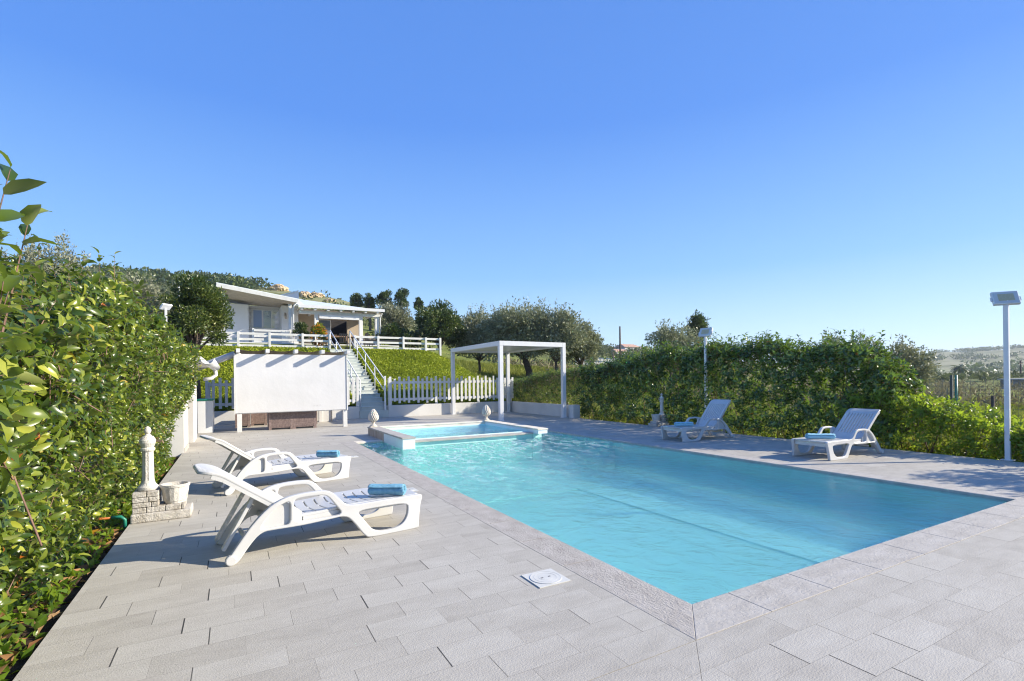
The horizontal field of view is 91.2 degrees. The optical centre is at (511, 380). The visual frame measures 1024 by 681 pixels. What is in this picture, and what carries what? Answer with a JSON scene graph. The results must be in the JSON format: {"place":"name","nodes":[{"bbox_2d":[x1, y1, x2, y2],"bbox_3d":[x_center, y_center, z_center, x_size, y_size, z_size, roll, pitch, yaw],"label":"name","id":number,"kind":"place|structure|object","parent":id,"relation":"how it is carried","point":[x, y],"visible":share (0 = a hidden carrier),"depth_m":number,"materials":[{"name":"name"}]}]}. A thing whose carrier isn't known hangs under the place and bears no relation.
{"place":"outdoors","nodes":[
{"label":"outdoors","id":0,"kind":"place"},
{"bbox_2d":[42,356,219,462],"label":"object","id":1,"kind":"object","parent":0,"point":[185,435],"visible":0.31,"depth_m":10.01,"materials":[{"name":"paint"}]},
{"bbox_2d":[159,303,172,320],"bbox_3d":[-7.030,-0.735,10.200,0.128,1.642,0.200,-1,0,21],"label":"floodlight","id":2,"kind":"object","parent":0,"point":[164,306],"visible":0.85,"depth_m":10.18,"materials":[{"name":"white metal"}]},
{"bbox_2d":[197,398,214,432],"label":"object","id":3,"kind":"object","parent":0,"point":[205,415],"visible":0.9,"depth_m":13.32,"materials":[{"name":"white concrete"}]},
{"bbox_2d":[0,276,1023,680],"bbox_3d":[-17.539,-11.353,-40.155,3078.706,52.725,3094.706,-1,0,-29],"label":"ground","id":4,"kind":"structure","parent":0,"point":[948,362],"depth_m":24.59,"materials":[{"name":"plant"}]},
{"bbox_2d":[0,229,103,290],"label":"olive tree","id":5,"kind":"object","parent":4,"relation":"on","point":[28,254],"visible":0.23,"depth_m":11.96,"materials":[{"name":"green plant"}]},
{"bbox_2d":[0,456,174,680],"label":"bed weeds","id":6,"kind":"object","parent":4,"relation":"on","point":[42,619],"visible":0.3,"depth_m":3.19,"materials":[{"name":"green plant"}]},
{"bbox_2d":[0,461,174,680],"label":"fallen leaves","id":7,"kind":"object","parent":4,"relation":"on","point":[7,657],"visible":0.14,"depth_m":3.23,"materials":[{"name":"brown plant"}]},
{"bbox_2d":[74,515,126,528],"bbox_3d":[-3.781,1.314,4.594,0.421,0.124,0.036,-1,0,-20],"label":"irrigation elbow","id":8,"kind":"object","parent":4,"relation":"on","point":[124,519],"visible":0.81,"depth_m":4.64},
{"bbox_2d":[0,150,205,651],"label":"hedge","id":9,"kind":"object","parent":4,"relation":"on","point":[58,335],"visible":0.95,"depth_m":3.15,"materials":[{"name":"green plant"}]},
{"bbox_2d":[98,265,173,315],"bbox_3d":[-12.057,-1.246,15.832,2.830,4.794,2.415,-1,0,-29],"label":"olive tree","id":10,"kind":"object","parent":4,"relation":"on","point":[151,290],"visible":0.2,"depth_m":15.71,"materials":[{"name":"green plant"}]},
{"bbox_2d":[84,262,273,289],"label":"ridge trees","id":11,"kind":"object","parent":4,"relation":"on","point":[239,280],"visible":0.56,"depth_m":127.39,"materials":[{"name":"green plant"}]},
{"bbox_2d":[156,270,234,398],"bbox_3d":[-9.652,-0.803,15.329,2.187,5.051,2.159,-1,0,-29],"label":"round tree","id":12,"kind":"object","parent":4,"relation":"on","point":[200,309],"visible":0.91,"depth_m":15.21,"materials":[{"name":"green plant"}]},
{"bbox_2d":[201,331,329,348],"bbox_3d":[-11.073,-1.685,22.464,5.650,0.940,0.130,-1,0,-29],"label":"rail fence","id":13,"kind":"object","parent":4,"relation":"on","point":[302,340],"visible":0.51,"depth_m":22.68,"materials":[{"name":"white paint"}]},
{"bbox_2d":[268,284,288,290],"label":"rock outcrop","id":14,"kind":"object","parent":4,"relation":"on","point":[278,287],"visible":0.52,"depth_m":136.09,"materials":[{"name":"stone"}]},
{"bbox_2d":[214,406,359,424],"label":"wall","id":15,"kind":"structure","parent":4,"relation":"on","point":[224,417],"depth_m":16.08,"materials":[{"name":"white paint"}]},
{"bbox_2d":[205,378,235,408],"bbox_3d":[-7.818,0.492,16.847,4.251,1.208,0.145,-1,0,-29],"label":"picket fence","id":16,"kind":"object","parent":15,"relation":"on","point":[220,384],"visible":0.15,"depth_m":15.96,"materials":[{"name":"white paint"}]},
{"bbox_2d":[356,377,358,405],"bbox_3d":[-5.558,0.405,18.029,0.090,1.054,0.090,-1,0,-29],"label":"gate post","id":17,"kind":"object","parent":15,"relation":"on","point":[357,391],"visible":1,"depth_m":17.99,"materials":[{"name":"white paint"}]},
{"bbox_2d":[348,377,355,404],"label":"picket gate","id":18,"kind":"structure","parent":17,"relation":"attached to","point":[353,399],"depth_m":17.90,"materials":[{"name":"white paint"}]},
{"bbox_2d":[202,282,398,346],"bbox_3d":[-13.919,-3.488,32.252,10.200,5.116,11.270,-1,0,-29],"label":"villa","id":19,"kind":"object","parent":4,"relation":"on","point":[260,314],"visible":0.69,"depth_m":29.18,"materials":[{"name":"paint"}]},
{"bbox_2d":[252,309,271,327],"bbox_3d":[-14.722,-3.643,29.561,1.070,1.075,0.060,-1,0,-29],"label":"window frame","id":20,"kind":"structure","parent":19,"relation":"in","point":[261,318],"depth_m":29.53,"materials":[{"name":"white paint"}]},
{"bbox_2d":[252,328,291,342],"bbox_3d":[-12.868,-2.133,26.920,1.900,1.280,0.140,-1,0,-29],"label":"porch railing","id":21,"kind":"object","parent":19,"relation":"attached to","point":[266,330],"visible":0.61,"depth_m":26.88,"materials":[{"name":"white paint"}]},
{"bbox_2d":[319,319,330,330],"bbox_3d":[-11.670,-2.903,31.259,0.760,1.790,0.040,-1,0,-29],"label":"window frame","id":22,"kind":"structure","parent":19,"relation":"in","point":[327,323],"depth_m":31.31,"materials":[{"name":"white paint"}]},
{"bbox_2d":[291,321,309,338],"bbox_3d":[-11.347,-2.395,26.928,1.009,1.671,1.078,-1,0,-29],"label":"shrub","id":23,"kind":"object","parent":4,"relation":"on","point":[300,327],"visible":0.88,"depth_m":26.72,"materials":[{"name":"green plant"}]},
{"bbox_2d":[299,291,312,297],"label":"rock outcrop","id":24,"kind":"object","parent":4,"relation":"on","point":[303,293],"visible":0.35,"depth_m":126.82,"materials":[{"name":"stone"}]},
{"bbox_2d":[82,265,544,365],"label":"hill scrub","id":25,"kind":"object","parent":4,"relation":"on","point":[308,295],"visible":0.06,"depth_m":108.30,"materials":[{"name":"green plant"}]},
{"bbox_2d":[311,292,324,297],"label":"rock outcrop","id":26,"kind":"object","parent":4,"relation":"on","point":[320,295],"visible":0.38,"depth_m":130.75,"materials":[{"name":"stone"}]},
{"bbox_2d":[310,322,327,345],"bbox_3d":[-10.227,-2.249,26.547,0.930,1.751,0.907,-1,0,-29],"label":"flowering shrub","id":27,"kind":"object","parent":4,"relation":"on","point":[318,327],"visible":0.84,"depth_m":26.44,"materials":[{"name":"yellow plant"}]},
{"bbox_2d":[324,336,353,348],"bbox_3d":[-9.250,-1.961,26.957,1.500,0.792,0.940,-1,0,-29],"label":"dining table","id":28,"kind":"object","parent":4,"relation":"on","point":[350,337],"visible":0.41,"depth_m":26.93,"materials":[{"name":"wood"}]},
{"bbox_2d":[338,333,347,348],"bbox_3d":[-8.835,-1.953,26.207,0.440,0.950,0.455,-1,0,-29],"label":"garden chair","id":29,"kind":"object","parent":4,"relation":"on","point":[343,342],"visible":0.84,"depth_m":26.06,"materials":[{"name":"wood"}]},
{"bbox_2d":[349,292,363,307],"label":"pine tree","id":30,"kind":"object","parent":4,"relation":"on","point":[356,300],"visible":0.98,"depth_m":69.66,"materials":[{"name":"green plant"}]},
{"bbox_2d":[329,349,388,417],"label":"garden stairs","id":31,"kind":"structure","parent":4,"relation":"on","point":[371,398],"depth_m":19.73,"materials":[{"name":"grey concrete"}]},
{"bbox_2d":[329,330,360,409],"bbox_3d":[-7.128,-0.666,21.095,0.048,3.492,6.724,-1,0,-29],"label":"stair handrail","id":32,"kind":"object","parent":31,"relation":"on","point":[330,332],"visible":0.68,"depth_m":19.79,"materials":[{"name":"white metal"}]},
{"bbox_2d":[348,331,383,389],"bbox_3d":[-6.333,-0.676,21.536,0.048,3.492,6.724,-1,0,-29],"label":"stair handrail","id":33,"kind":"object","parent":31,"relation":"on","point":[365,361],"visible":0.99,"depth_m":21.37,"materials":[{"name":"white metal"}]},
{"bbox_2d":[384,376,385,409],"bbox_3d":[-4.685,0.472,18.506,0.060,1.270,0.060,-1,0,-29],"label":"gate post","id":34,"kind":"object","parent":31,"relation":"on","point":[384,392],"visible":1,"depth_m":18.48,"materials":[{"name":"white metal"}]},
{"bbox_2d":[362,293,375,329],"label":"pine tree","id":35,"kind":"object","parent":4,"relation":"on","point":[368,300],"visible":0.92,"depth_m":69.65,"materials":[{"name":"green plant"}]},
{"bbox_2d":[198,345,541,410],"bbox_3d":[-6.986,-0.150,21.738,17.039,2.954,7.783,-1,0,-29],"label":"ground cover","id":36,"kind":"object","parent":4,"relation":"on","point":[437,360],"visible":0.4,"depth_m":22.06,"materials":[{"name":"green plant"}]},
{"bbox_2d":[375,289,392,327],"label":"pine tree","id":37,"kind":"object","parent":4,"relation":"on","point":[383,296],"visible":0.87,"depth_m":69.39,"materials":[{"name":"green plant"}]},
{"bbox_2d":[366,340,407,346],"bbox_3d":[-6.695,-1.797,27.058,2.165,0.713,0.600,-1,0,-29],"label":"side table","id":38,"kind":"object","parent":4,"relation":"on","point":[387,341],"visible":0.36,"depth_m":26.91,"materials":[{"name":"white metal"}]},
{"bbox_2d":[372,297,415,330],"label":"olive tree","id":39,"kind":"object","parent":4,"relation":"on","point":[401,316],"visible":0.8,"depth_m":34.57,"materials":[{"name":"green plant"}]},
{"bbox_2d":[354,335,440,355],"bbox_3d":[-5.712,-1.750,25.436,4.490,0.940,0.130,-1,0,-29],"label":"rail fence","id":40,"kind":"object","parent":4,"relation":"on","point":[403,342],"visible":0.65,"depth_m":25.47,"materials":[{"name":"white paint"}]},
{"bbox_2d":[375,322,421,347],"bbox_3d":[-6.925,-2.599,31.003,2.572,2.015,2.645,-1,0,16],"label":"broadleaf shrub","id":41,"kind":"object","parent":4,"relation":"on","point":[390,330],"visible":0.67,"depth_m":30.44,"materials":[{"name":"green plant"}]},
{"bbox_2d":[391,288,409,308],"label":"pine tree","id":42,"kind":"object","parent":4,"relation":"on","point":[402,294],"visible":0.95,"depth_m":69.60,"materials":[{"name":"green plant"}]},
{"bbox_2d":[413,296,423,337],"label":"pine tree","id":43,"kind":"object","parent":4,"relation":"on","point":[418,302],"visible":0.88,"depth_m":69.66,"materials":[{"name":"green plant"}]},
{"bbox_2d":[414,298,466,347],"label":"broadleaf tree","id":44,"kind":"object","parent":4,"relation":"on","point":[442,322],"visible":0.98,"depth_m":31.33,"materials":[{"name":"green plant"}]},
{"bbox_2d":[387,401,505,416],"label":"wall","id":45,"kind":"structure","parent":4,"relation":"on","point":[428,409],"depth_m":19.45,"materials":[{"name":"white paint"}]},
{"bbox_2d":[388,378,391,404],"bbox_3d":[-4.540,0.417,18.605,0.110,1.004,0.110,-1,0,-29],"label":"gate post","id":46,"kind":"object","parent":45,"relation":"on","point":[389,393],"visible":1,"depth_m":18.55,"materials":[{"name":"white paint"}]},
{"bbox_2d":[389,376,513,403],"bbox_3d":[-2.278,0.423,19.918,5.280,1.209,0.145,-1,0,-29],"label":"picket fence","id":47,"kind":"object","parent":45,"relation":"on","point":[399,382],"visible":0.91,"depth_m":19.65,"materials":[{"name":"white paint"}]},
{"bbox_2d":[446,301,508,370],"bbox_3d":[-2.306,-2.817,33.977,4.761,5.356,4.432,-1,0,-29],"label":"olive tree","id":48,"kind":"object","parent":4,"relation":"on","point":[471,322],"visible":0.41,"depth_m":33.33,"materials":[{"name":"green plant"}]},
{"bbox_2d":[13,412,1023,680],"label":"pool deck","id":49,"kind":"structure","parent":4,"relation":"on","point":[445,592],"depth_m":2.88,"materials":[{"name":"stone"}]},
{"bbox_2d":[130,426,192,523],"bbox_3d":[-3.431,0.892,4.930,0.480,0.900,0.320,-1,0,-29],"label":"garden fountain","id":50,"kind":"object","parent":49,"relation":"on","point":[149,504],"visible":1,"depth_m":4.83,"materials":[{"name":"stone"}]},
{"bbox_2d":[235,406,249,427],"bbox_3d":[-8.133,1.089,15.145,0.427,0.620,0.630,-1,0,-29],"label":"storage box","id":51,"kind":"object","parent":49,"relation":"on","point":[245,420],"visible":0.27,"depth_m":14.91,"materials":[{"name":"wicker"}]},
{"bbox_2d":[251,413,266,425],"bbox_3d":[-7.989,1.118,15.825,0.477,0.560,0.580,-1,0,-29],"label":"storage box","id":52,"kind":"object","parent":49,"relation":"on","point":[258,418],"visible":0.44,"depth_m":15.58,"materials":[{"name":"wicker"}]},
{"bbox_2d":[199,435,350,495],"bbox_3d":[-3.029,0.998,6.513,1.706,0.681,0.650,-1,0,-42],"label":"sun lounger","id":53,"kind":"object","parent":49,"relation":"on","point":[247,463],"visible":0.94,"depth_m":6.39,"materials":[{"name":"white plastic"}]},
{"bbox_2d":[316,450,339,456],"bbox_3d":[-2.483,0.988,6.772,0.289,0.095,0.112,-1,0,1],"label":"rolled towel","id":54,"kind":"object","parent":53,"relation":"on","point":[327,453],"visible":1,"depth_m":6.73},
{"bbox_2d":[234,353,347,431],"bbox_3d":[-6.155,0.325,14.131,2.930,2.140,0.150,-1,0,-29],"label":"awning","id":55,"kind":"object","parent":49,"relation":"on","point":[270,383],"visible":0.88,"depth_m":14.03,"materials":[{"name":"fabric"}]},
{"bbox_2d":[198,351,233,370],"bbox_3d":[-7.907,-0.454,13.144,1.220,0.656,0.203,-1,0,-40],"label":"awning tube","id":56,"kind":"object","parent":55,"relation":"attached to","point":[224,357],"visible":0.55,"depth_m":13.29,"materials":[{"name":"white metal"}]},
{"bbox_2d":[267,411,316,429],"bbox_3d":[-6.369,1.078,14.522,1.277,0.600,0.630,-1,0,-29],"label":"storage box","id":57,"kind":"object","parent":49,"relation":"on","point":[288,420],"visible":0.64,"depth_m":14.24,"materials":[{"name":"wicker"}]},
{"bbox_2d":[234,348,349,354],"bbox_3d":[-6.737,0.267,15.221,2.930,2.230,3.280,-1,0,-29],"label":"lean to roof","id":58,"kind":"object","parent":49,"relation":"on","point":[292,352],"visible":0.48,"depth_m":14.54,"materials":[{"name":"white paint"}]},
{"bbox_2d":[193,463,421,565],"bbox_3d":[-1.665,0.981,4.228,1.706,0.681,0.650,-1,0,-37],"label":"sun lounger","id":59,"kind":"object","parent":49,"relation":"on","point":[271,509],"visible":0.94,"depth_m":4.07,"materials":[{"name":"white plastic"}]},
{"bbox_2d":[367,484,406,494],"bbox_3d":[-1.109,0.967,4.459,0.319,0.101,0.119,-1,0,3],"label":"rolled towel","id":60,"kind":"object","parent":59,"relation":"on","point":[387,489],"visible":1,"depth_m":4.41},
{"bbox_2d":[318,410,335,421],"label":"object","id":61,"kind":"object","parent":49,"relation":"on","point":[326,416],"visible":0.41,"depth_m":16.75,"materials":[{"name":"white paint"}]},
{"bbox_2d":[367,420,547,471],"bbox_3d":[-1.363,1.867,11.927,3.404,1.500,2.930,-1,0,-29],"label":"raised basin","id":62,"kind":"object","parent":49,"relation":"in","point":[410,438],"visible":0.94,"depth_m":11.11,"materials":[{"name":"stone"}]},
{"bbox_2d":[368,409,378,426],"bbox_3d":[-3.404,0.921,12.319,0.263,0.442,0.256,-1,0,-29],"label":"pinecone finial","id":63,"kind":"object","parent":62,"relation":"on","point":[373,417],"visible":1,"depth_m":12.25,"materials":[{"name":"stone"}]},
{"bbox_2d":[482,405,490,420],"bbox_3d":[-0.711,0.888,13.823,0.263,0.442,0.256,-1,0,-29],"label":"pinecone finial","id":64,"kind":"object","parent":62,"relation":"on","point":[486,412],"visible":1,"depth_m":13.75,"materials":[{"name":"stone"}]},
{"bbox_2d":[451,341,567,420],"bbox_3d":[-0.265,0.016,18.455,2.640,2.575,4.210,-1,0,-29],"label":"pergola","id":65,"kind":"object","parent":49,"relation":"on","point":[500,348],"visible":0.95,"depth_m":17.26,"materials":[{"name":"white metal"}]},
{"bbox_2d":[340,441,695,639],"bbox_3d":[-1.289,1.341,6.774,0.299,0.050,9.622,-1,0,-29],"label":"coping long side","id":66,"kind":"object","parent":49,"relation":"on","point":[673,611],"visible":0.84,"depth_m":3.69,"materials":[{"name":"stone"}]},
{"bbox_2d":[521,568,570,587],"bbox_3d":[0.220,1.292,3.286,0.235,0.010,0.235,-1,0,-29],"label":"skimmer lid","id":67,"kind":"object","parent":49,"relation":"on","point":[545,578],"visible":1,"depth_m":3.27,"materials":[{"name":"white plastic"}]},
{"bbox_2d":[648,393,668,426],"bbox_3d":[4.034,0.801,13.801,0.480,0.900,0.320,-1,0,-29],"label":"garden fountain","id":68,"kind":"object","parent":49,"relation":"on","point":[659,419],"visible":1,"depth_m":13.74,"materials":[{"name":"stone"}]},
{"bbox_2d":[363,432,1003,603],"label":"swimming pool","id":69,"kind":"structure","parent":49,"relation":"in","point":[705,575],"depth_m":6.81,"materials":[{"name":"liquid"}]},
{"bbox_2d":[354,440,383,444],"bbox_3d":[-1.313,1.341,12.091,4.810,0.050,0.296,-1,0,-29],"label":"coping far end","id":70,"kind":"object","parent":69,"relation":"on","point":[370,442],"visible":0.44,"depth_m":11.00,"materials":[{"name":"beige stone"}]},
{"bbox_2d":[361,432,1004,601],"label":"pool water","id":71,"kind":"structure","parent":69,"relation":"in","point":[526,484],"depth_m":6.95,"materials":[{"name":"liquid"}]},
{"bbox_2d":[661,399,734,441],"bbox_3d":[4.006,0.842,10.811,1.590,0.820,0.650,-1,0,-27],"label":"sun lounger","id":72,"kind":"object","parent":49,"relation":"on","point":[710,420],"visible":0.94,"depth_m":10.82,"materials":[{"name":"white plastic"}]},
{"bbox_2d":[674,422,693,425],"bbox_3d":[3.594,0.913,10.496,0.371,0.096,0.127,-1,0,1],"label":"rolled towel","id":73,"kind":"object","parent":72,"relation":"on","point":[683,424],"visible":1,"depth_m":10.45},
{"bbox_2d":[547,428,1023,502],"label":"pool coping","id":74,"kind":"object","parent":49,"relation":"on","point":[959,490],"visible":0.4,"depth_m":6.92,"materials":[{"name":"stone"}]},
{"bbox_2d":[791,408,883,460],"bbox_3d":[5.447,0.868,8.356,1.669,0.733,0.650,-1,0,-28],"label":"sun lounger","id":75,"kind":"object","parent":49,"relation":"on","point":[852,428],"visible":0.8,"depth_m":8.37,"materials":[{"name":"white plastic"}]},
{"bbox_2d":[805,433,835,438],"bbox_3d":[4.960,0.897,8.074,0.412,0.094,0.123,-1,0,11],"label":"rolled towel","id":76,"kind":"object","parent":75,"relation":"on","point":[819,436],"visible":1,"depth_m":8.03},
{"bbox_2d":[692,497,1023,640],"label":"pool coping","id":77,"kind":"object","parent":49,"relation":"on","point":[717,614],"visible":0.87,"depth_m":3.33,"materials":[{"name":"stone"}]},
{"bbox_2d":[477,296,565,376],"bbox_3d":[0.677,-2.651,31.917,6.093,5.708,5.431,-1,0,-29],"label":"olive tree","id":78,"kind":"object","parent":4,"relation":"on","point":[504,324],"visible":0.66,"depth_m":30.63,"materials":[{"name":"green plant"}]},
{"bbox_2d":[510,401,568,416],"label":"wall","id":79,"kind":"structure","parent":4,"relation":"on","point":[539,408],"depth_m":19.05,"materials":[{"name":"white paint"}]},
{"bbox_2d":[512,365,594,418],"bbox_3d":[1.422,0.403,19.598,1.216,1.967,5.514,-1,0,-29],"label":"planter hedge","id":80,"kind":"object","parent":4,"relation":"on","point":[548,379],"visible":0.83,"depth_m":19.19,"materials":[{"name":"green plant"}]},
{"bbox_2d":[527,298,590,371],"bbox_3d":[2.788,-2.358,31.217,4.068,5.465,4.579,-1,0,6],"label":"olive tree","id":81,"kind":"object","parent":4,"relation":"on","point":[570,332],"visible":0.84,"depth_m":30.12,"materials":[{"name":"green plant"}]},
{"bbox_2d":[569,405,579,417],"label":"planter pillar","id":82,"kind":"structure","parent":4,"relation":"on","point":[574,411],"depth_m":17.07,"materials":[{"name":"white paint"}]},
{"bbox_2d":[558,318,604,365],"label":"olive tree","id":83,"kind":"object","parent":4,"relation":"on","point":[589,351],"visible":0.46,"depth_m":31.33,"materials":[{"name":"green plant"}]},
{"bbox_2d":[576,358,614,364],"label":"meadow railing","id":84,"kind":"object","parent":4,"relation":"on","point":[602,359],"visible":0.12,"depth_m":59.06,"materials":[{"name":"white paint"}]},
{"bbox_2d":[619,326,620,358],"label":"utility pole","id":85,"kind":"object","parent":4,"relation":"on","point":[619,341],"visible":0.65,"depth_m":54.95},
{"bbox_2d":[614,344,640,349],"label":"house","id":86,"kind":"structure","parent":4,"relation":"on","point":[623,346],"depth_m":168.18,"materials":[{"name":"paint"}]},
{"bbox_2d":[622,346,643,358],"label":"olive tree","id":87,"kind":"object","parent":4,"relation":"on","point":[632,350],"visible":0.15,"depth_m":38.01,"materials":[{"name":"green plant"}]},
{"bbox_2d":[548,343,761,374],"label":"valley trees","id":88,"kind":"object","parent":4,"relation":"on","point":[606,350],"visible":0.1,"depth_m":115.71,"materials":[{"name":"green plant"}]},
{"bbox_2d":[640,317,703,374],"bbox_3d":[9.595,-1.450,30.127,3.733,4.754,3.859,-1,0,-3],"label":"olive tree","id":89,"kind":"object","parent":4,"relation":"on","point":[665,332],"visible":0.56,"depth_m":29.30,"materials":[{"name":"green plant"}]},
{"bbox_2d":[685,309,710,339],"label":"conifer tree","id":90,"kind":"object","parent":4,"relation":"on","point":[699,319],"visible":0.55,"depth_m":44.58,"materials":[{"name":"green plant"}]},
{"bbox_2d":[698,327,712,430],"bbox_3d":[4.912,-0.021,12.695,0.182,2.623,0.370,-1,0,-39],"label":"floodlight pole","id":91,"kind":"object","parent":4,"relation":"on","point":[705,333],"visible":0.65,"depth_m":12.67,"materials":[{"name":"white metal"}]},
{"bbox_2d":[576,328,926,448],"bbox_3d":[4.940,0.036,13.387,1.631,2.616,9.871,-1,0,-29],"label":"hedge","id":92,"kind":"object","parent":4,"relation":"on","point":[883,372],"visible":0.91,"depth_m":11.63,"materials":[{"name":"green plant"}]},
{"bbox_2d":[489,358,1023,408],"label":"dry scrub","id":93,"kind":"object","parent":4,"relation":"on","point":[961,393],"visible":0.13,"depth_m":36.28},
{"bbox_2d":[594,418,1023,462],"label":"weeds","id":94,"kind":"object","parent":4,"relation":"on","point":[947,452],"visible":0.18,"depth_m":9.01,"materials":[{"name":"green plant"}]},
{"bbox_2d":[814,327,884,401],"bbox_3d":[10.064,-0.002,15.099,2.023,3.170,2.030,-1,0,-29],"label":"olive tree","id":95,"kind":"object","parent":4,"relation":"on","point":[868,338],"visible":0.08,"depth_m":14.71,"materials":[{"name":"green plant"}]},
{"bbox_2d":[718,375,1023,425],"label":"wire fence","id":96,"kind":"object","parent":4,"relation":"on","point":[951,387],"visible":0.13,"depth_m":11.83,"materials":[{"name":"grey"}]},
{"bbox_2d":[747,367,1023,383],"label":"field bushes","id":97,"kind":"object","parent":4,"relation":"on","point":[984,375],"visible":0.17,"depth_m":83.26,"materials":[{"name":"green plant"}]},
{"bbox_2d":[794,344,1023,373],"bbox_3d":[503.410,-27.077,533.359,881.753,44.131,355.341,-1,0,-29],"label":"trees","id":98,"kind":"object","parent":4,"relation":"on","point":[976,366],"visible":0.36,"depth_m":467.36,"materials":[{"name":"green plant"}]},
{"bbox_2d":[887,334,941,390],"bbox_3d":[11.649,0.061,15.151,2.019,3.010,2.055,-1,0,35],"label":"olive tree","id":99,"kind":"object","parent":4,"relation":"on","point":[909,355],"visible":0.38,"depth_m":14.45,"materials":[{"name":"green plant"}]},
{"bbox_2d":[836,386,1023,461],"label":"laurel bush","id":100,"kind":"object","parent":4,"relation":"on","point":[936,414],"visible":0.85,"depth_m":8.49,"materials":[{"name":"green plant"}]},
{"bbox_2d":[955,375,957,400],"bbox_3d":[16.833,0.681,19.000,0.111,1.782,0.111,-1,0,38],"label":"fence post","id":101,"kind":"object","parent":4,"relation":"on","point":[956,387],"visible":0.54,"depth_m":18.96,"materials":[{"name":"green metal"}]},
{"bbox_2d":[949,364,969,374],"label":"palm tree","id":102,"kind":"object","parent":4,"relation":"on","point":[960,368],"visible":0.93,"depth_m":119.70,"materials":[{"name":"green plant"}]},
{"bbox_2d":[990,291,1021,460],"bbox_3d":[7.497,-0.049,7.597,0.352,2.615,0.195,-1,0,23],"label":"floodlight pole","id":103,"kind":"object","parent":4,"relation":"on","point":[1005,299],"visible":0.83,"depth_m":7.58,"materials":[{"name":"white metal"}]},
{"bbox_2d":[997,378,1023,388],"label":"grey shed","id":104,"kind":"structure","parent":4,"relation":"on","point":[1015,380],"depth_m":54.84,"materials":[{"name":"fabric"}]},
{"bbox_2d":[0,0,1023,361],"label":"sky","id":105,"kind":"structure","parent":0,"point":[804,168],"materials":[{"name":"blue"}]},
{"bbox_2d":[441,353,798,398],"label":"meadow grass","id":106,"kind":"structure","parent":0,"point":[520,372],"depth_m":35.58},
{"bbox_2d":[517,386,1023,457],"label":"field grass","id":107,"kind":"structure","parent":0,"point":[1014,410],"depth_m":15.86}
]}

